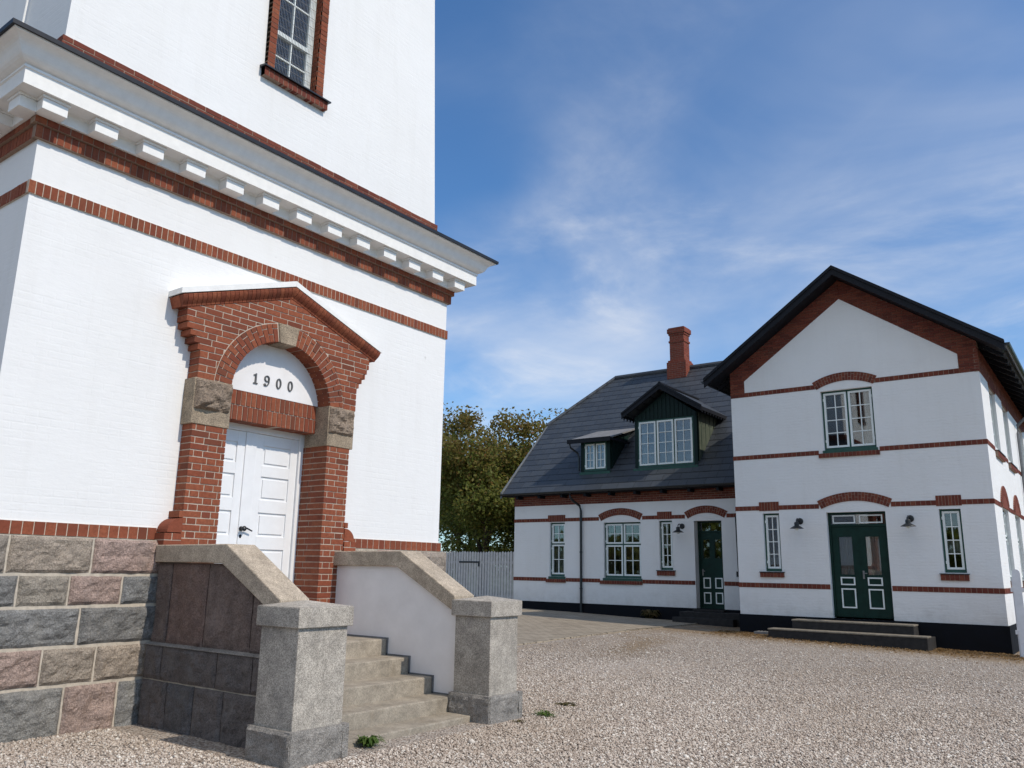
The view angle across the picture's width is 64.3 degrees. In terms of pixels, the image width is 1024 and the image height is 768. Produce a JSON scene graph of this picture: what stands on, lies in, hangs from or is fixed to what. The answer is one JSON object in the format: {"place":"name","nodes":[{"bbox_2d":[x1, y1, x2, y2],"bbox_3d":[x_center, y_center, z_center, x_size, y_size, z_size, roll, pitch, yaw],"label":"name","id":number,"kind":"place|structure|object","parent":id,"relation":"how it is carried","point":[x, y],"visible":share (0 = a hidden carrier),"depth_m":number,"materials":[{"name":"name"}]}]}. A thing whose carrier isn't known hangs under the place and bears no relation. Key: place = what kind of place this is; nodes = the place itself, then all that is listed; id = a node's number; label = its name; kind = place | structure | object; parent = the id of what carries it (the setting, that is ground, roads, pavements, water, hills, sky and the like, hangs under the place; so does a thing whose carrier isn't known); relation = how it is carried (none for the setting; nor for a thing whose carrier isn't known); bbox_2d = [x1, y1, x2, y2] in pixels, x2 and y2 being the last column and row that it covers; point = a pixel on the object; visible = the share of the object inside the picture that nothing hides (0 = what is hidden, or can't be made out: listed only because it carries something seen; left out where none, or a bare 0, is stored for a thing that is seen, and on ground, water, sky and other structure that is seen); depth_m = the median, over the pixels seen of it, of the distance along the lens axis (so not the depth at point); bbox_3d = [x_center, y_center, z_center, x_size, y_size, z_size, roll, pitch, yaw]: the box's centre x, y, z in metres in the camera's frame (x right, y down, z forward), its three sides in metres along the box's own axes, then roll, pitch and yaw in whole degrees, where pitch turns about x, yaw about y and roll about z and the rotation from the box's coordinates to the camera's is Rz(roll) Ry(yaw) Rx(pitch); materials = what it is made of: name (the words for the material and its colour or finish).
{"place":"outdoors","nodes":[
{"label":"outdoors","id":0,"kind":"place"},
{"bbox_2d":[0,571,1023,767],"bbox_3d":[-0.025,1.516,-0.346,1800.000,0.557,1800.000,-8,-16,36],"label":"gravel ground","id":1,"kind":"structure","parent":0,"point":[210,747],"depth_m":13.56,"materials":[{"name":"beige gravel"}]},
{"bbox_2d":[0,0,498,742],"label":"lighthouse tower","id":2,"kind":"structure","parent":1,"relation":"on","point":[238,270],"depth_m":9.72,"materials":[{"name":"white paint"}]},
{"bbox_2d":[216,429,251,543],"bbox_3d":[-3.512,1.805,9.970,0.175,2.522,0.710,-8,-16,36],"label":"door leaf","id":3,"kind":"structure","parent":2,"relation":"in","point":[227,528],"depth_m":10.14,"materials":[{"name":"white paint"}]},
{"bbox_2d":[248,434,297,576],"bbox_3d":[-3.146,1.941,10.539,0.068,2.522,0.668,-8,-16,36],"label":"door leaf","id":4,"kind":"structure","parent":2,"relation":"in","point":[276,457],"depth_m":10.63,"materials":[{"name":"white paint"}]},
{"bbox_2d":[138,544,522,767],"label":"entrance staircase","id":5,"kind":"structure","parent":1,"relation":"on","point":[256,653],"depth_m":8.25,"materials":[{"name":"stone"}]},
{"bbox_2d":[355,735,384,746],"bbox_3d":[-1.318,3.302,7.533,0.353,0.099,0.260,-8,-16,36],"label":"weed","id":6,"kind":"object","parent":1,"relation":"on","point":[370,741],"visible":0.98,"depth_m":7.48,"materials":[{"name":"green plant"}]},
{"bbox_2d":[438,423,515,588],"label":"tree","id":7,"kind":"object","parent":1,"relation":"on","point":[455,533],"visible":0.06,"depth_m":46.94,"materials":[{"name":"green plant"}]},
{"bbox_2d":[441,551,513,598],"bbox_3d":[-2.955,7.580,31.563,7.700,2.165,0.216,-8,-16,36],"label":"slatted fence","id":8,"kind":"object","parent":1,"relation":"on","point":[486,563],"visible":0.37,"depth_m":30.16,"materials":[{"name":"paint"}]},
{"bbox_2d":[450,546,512,575],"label":"wood","id":9,"kind":"object","parent":1,"relation":"on","point":[476,566],"depth_m":183.24,"materials":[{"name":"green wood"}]},
{"bbox_2d":[439,401,539,593],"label":"tree","id":10,"kind":"object","parent":1,"relation":"on","point":[475,502],"visible":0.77,"depth_m":40.97,"materials":[{"name":"green plant"}]},
{"bbox_2d":[491,532,512,578],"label":"bush","id":11,"kind":"object","parent":1,"relation":"on","point":[501,546],"visible":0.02,"depth_m":49.24,"materials":[{"name":"green plant"}]},
{"bbox_2d":[489,408,566,569],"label":"tree","id":12,"kind":"object","parent":1,"relation":"on","point":[537,430],"visible":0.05,"depth_m":41.96,"materials":[{"name":"green plant"}]},
{"bbox_2d":[535,710,555,716],"bbox_3d":[0.364,3.744,9.247,0.387,0.060,0.282,-8,-16,36],"label":"weed","id":13,"kind":"object","parent":1,"relation":"on","point":[545,713],"visible":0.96,"depth_m":9.24,"materials":[{"name":"green plant"}]},
{"bbox_2d":[554,702,576,705],"bbox_3d":[0.661,3.929,9.999,0.328,0.040,0.275,-8,-16,36],"label":"weed","id":14,"kind":"object","parent":1,"relation":"on","point":[566,704],"visible":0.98,"depth_m":9.95,"materials":[{"name":"green plant"}]},
{"bbox_2d":[517,623,697,645],"bbox_3d":[1.591,5.989,19.097,0.195,0.251,14.127,-9,-16,37],"label":"paving edge","id":15,"kind":"object","parent":1,"relation":"on","point":[561,638],"visible":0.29,"depth_m":19.77,"materials":[{"name":"grey stone"}]},
{"bbox_2d":[640,609,660,618],"bbox_3d":[4.353,7.268,25.705,0.791,0.280,0.634,-8,-16,36],"label":"weed","id":16,"kind":"object","parent":1,"relation":"on","point":[647,613],"visible":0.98,"depth_m":25.59,"materials":[{"name":"green plant"}]},
{"bbox_2d":[754,631,767,634],"bbox_3d":[6.593,6.485,21.143,0.550,0.125,0.250,-8,-16,36],"label":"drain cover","id":17,"kind":"object","parent":1,"relation":"on","point":[761,632],"visible":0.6,"depth_m":21.10,"materials":[{"name":"metal"}]},
{"bbox_2d":[500,265,1023,654],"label":"house","id":18,"kind":"structure","parent":1,"relation":"on","point":[852,421],"depth_m":21.93,"materials":[{"name":"white paint"}]},
{"bbox_2d":[548,523,564,578],"bbox_3d":[1.638,5.819,28.434,0.690,1.925,0.290,-8,-16,36],"label":"window","id":19,"kind":"structure","parent":18,"relation":"in","point":[557,554],"depth_m":28.46,"materials":[{"name":"green paint"}]},
{"bbox_2d":[603,522,641,580],"bbox_3d":[3.697,5.538,26.939,1.450,1.895,0.291,-8,-16,36],"label":"window","id":20,"kind":"structure","parent":18,"relation":"in","point":[626,560],"depth_m":26.95,"materials":[{"name":"green paint"}]},
{"bbox_2d":[660,521,672,569],"bbox_3d":[5.006,5.171,26.100,0.460,1.550,0.180,-8,-16,36],"label":"window","id":21,"kind":"structure","parent":18,"relation":"in","point":[664,525],"depth_m":26.10,"materials":[{"name":"green paint"}]},
{"bbox_2d":[673,524,684,533],"bbox_3d":[5.240,4.542,25.556,0.350,0.344,0.485,-8,-16,36],"label":"wall lamp","id":22,"kind":"object","parent":18,"relation":"attached to","point":[678,530],"visible":1,"depth_m":25.48,"materials":[{"name":"black metal"}]},
{"bbox_2d":[700,533,724,608],"bbox_3d":[6.205,5.764,25.178,0.764,2.287,0.130,-8,-16,36],"label":"door leaf","id":23,"kind":"structure","parent":18,"relation":"in","point":[712,567],"depth_m":25.17,"materials":[{"name":"green paint"}]},
{"bbox_2d":[764,513,781,571],"bbox_3d":[7.067,4.268,21.943,0.450,1.530,0.184,-8,-16,36],"label":"window","id":24,"kind":"structure","parent":18,"relation":"in","point":[775,564],"depth_m":21.90,"materials":[{"name":"green paint"}]},
{"bbox_2d":[790,518,803,530],"bbox_3d":[7.456,3.663,21.273,0.350,0.344,0.485,-8,-16,36],"label":"wall lamp","id":25,"kind":"object","parent":18,"relation":"attached to","point":[796,527],"visible":1,"depth_m":21.18,"materials":[{"name":"black metal"}]},
{"bbox_2d":[831,527,864,617],"bbox_3d":[8.548,4.768,20.718,0.644,2.232,0.144,-8,-16,36],"label":"door leaf","id":26,"kind":"structure","parent":18,"relation":"in","point":[845,540],"depth_m":20.70,"materials":[{"name":"green paint"}]},
{"bbox_2d":[821,387,877,452],"bbox_3d":[8.826,0.970,21.331,1.360,1.675,0.289,-8,-16,36],"label":"window","id":27,"kind":"structure","parent":18,"relation":"in","point":[867,399],"depth_m":21.27,"materials":[{"name":"green paint"}]},
{"bbox_2d":[858,526,892,618],"bbox_3d":[9.057,4.686,20.321,0.644,2.232,0.192,-8,-16,36],"label":"door leaf","id":28,"kind":"structure","parent":18,"relation":"in","point":[872,539],"depth_m":20.32,"materials":[{"name":"green paint"}]},
{"bbox_2d":[900,515,915,528],"bbox_3d":[9.604,3.335,19.721,0.350,0.344,0.485,-8,-16,36],"label":"wall lamp","id":29,"kind":"object","parent":18,"relation":"attached to","point":[908,521],"visible":1,"depth_m":19.64,"materials":[{"name":"black metal"}]},
{"bbox_2d":[939,509,966,572],"bbox_3d":[10.541,3.742,19.430,0.470,1.490,0.183,-8,-16,36],"label":"window","id":30,"kind":"structure","parent":18,"relation":"in","point":[953,546],"depth_m":19.40,"materials":[{"name":"green paint"}]},
{"bbox_2d":[989,394,996,447],"bbox_3d":[12.611,0.972,21.426,0.078,1.455,0.566,-8,-16,36],"label":"window","id":31,"kind":"structure","parent":18,"relation":"in","point":[989,394],"depth_m":21.60,"materials":[{"name":"green paint"}]},
{"bbox_2d":[1002,411,1008,459],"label":"window","id":32,"kind":"structure","parent":18,"relation":"in","point":[1002,411],"depth_m":23.84,"materials":[{"name":"green paint"}]},
{"bbox_2d":[1003,511,1011,578],"bbox_3d":[12.369,4.033,20.481,0.098,1.750,1.250,-8,-16,36],"label":"window","id":33,"kind":"structure","parent":18,"relation":"in","point":[1006,535],"depth_m":20.87,"materials":[{"name":"green paint"}]},
{"bbox_2d":[1015,517,1022,578],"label":"window","id":34,"kind":"structure","parent":18,"relation":"in","point":[1015,517],"depth_m":23.10,"materials":[{"name":"green paint"}]},
{"bbox_2d":[701,630,1023,663],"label":"leaf litter","id":35,"kind":"object","parent":1,"relation":"on","point":[939,650],"visible":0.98,"depth_m":18.37,"materials":[{"name":"brown plant"}]},
{"bbox_2d":[1010,569,1023,656],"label":"picket fence","id":36,"kind":"object","parent":1,"relation":"on","point":[1017,589],"visible":0.93,"depth_m":17.81,"materials":[{"name":"paint"}]},
{"bbox_2d":[517,608,692,642],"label":"paved yard","id":37,"kind":"structure","parent":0,"point":[536,625],"depth_m":22.56,"materials":[{"name":"beige stone"}]},
{"bbox_2d":[435,0,1023,552],"label":"sky","id":38,"kind":"structure","parent":0,"point":[631,172],"materials":[{"name":"blue"}]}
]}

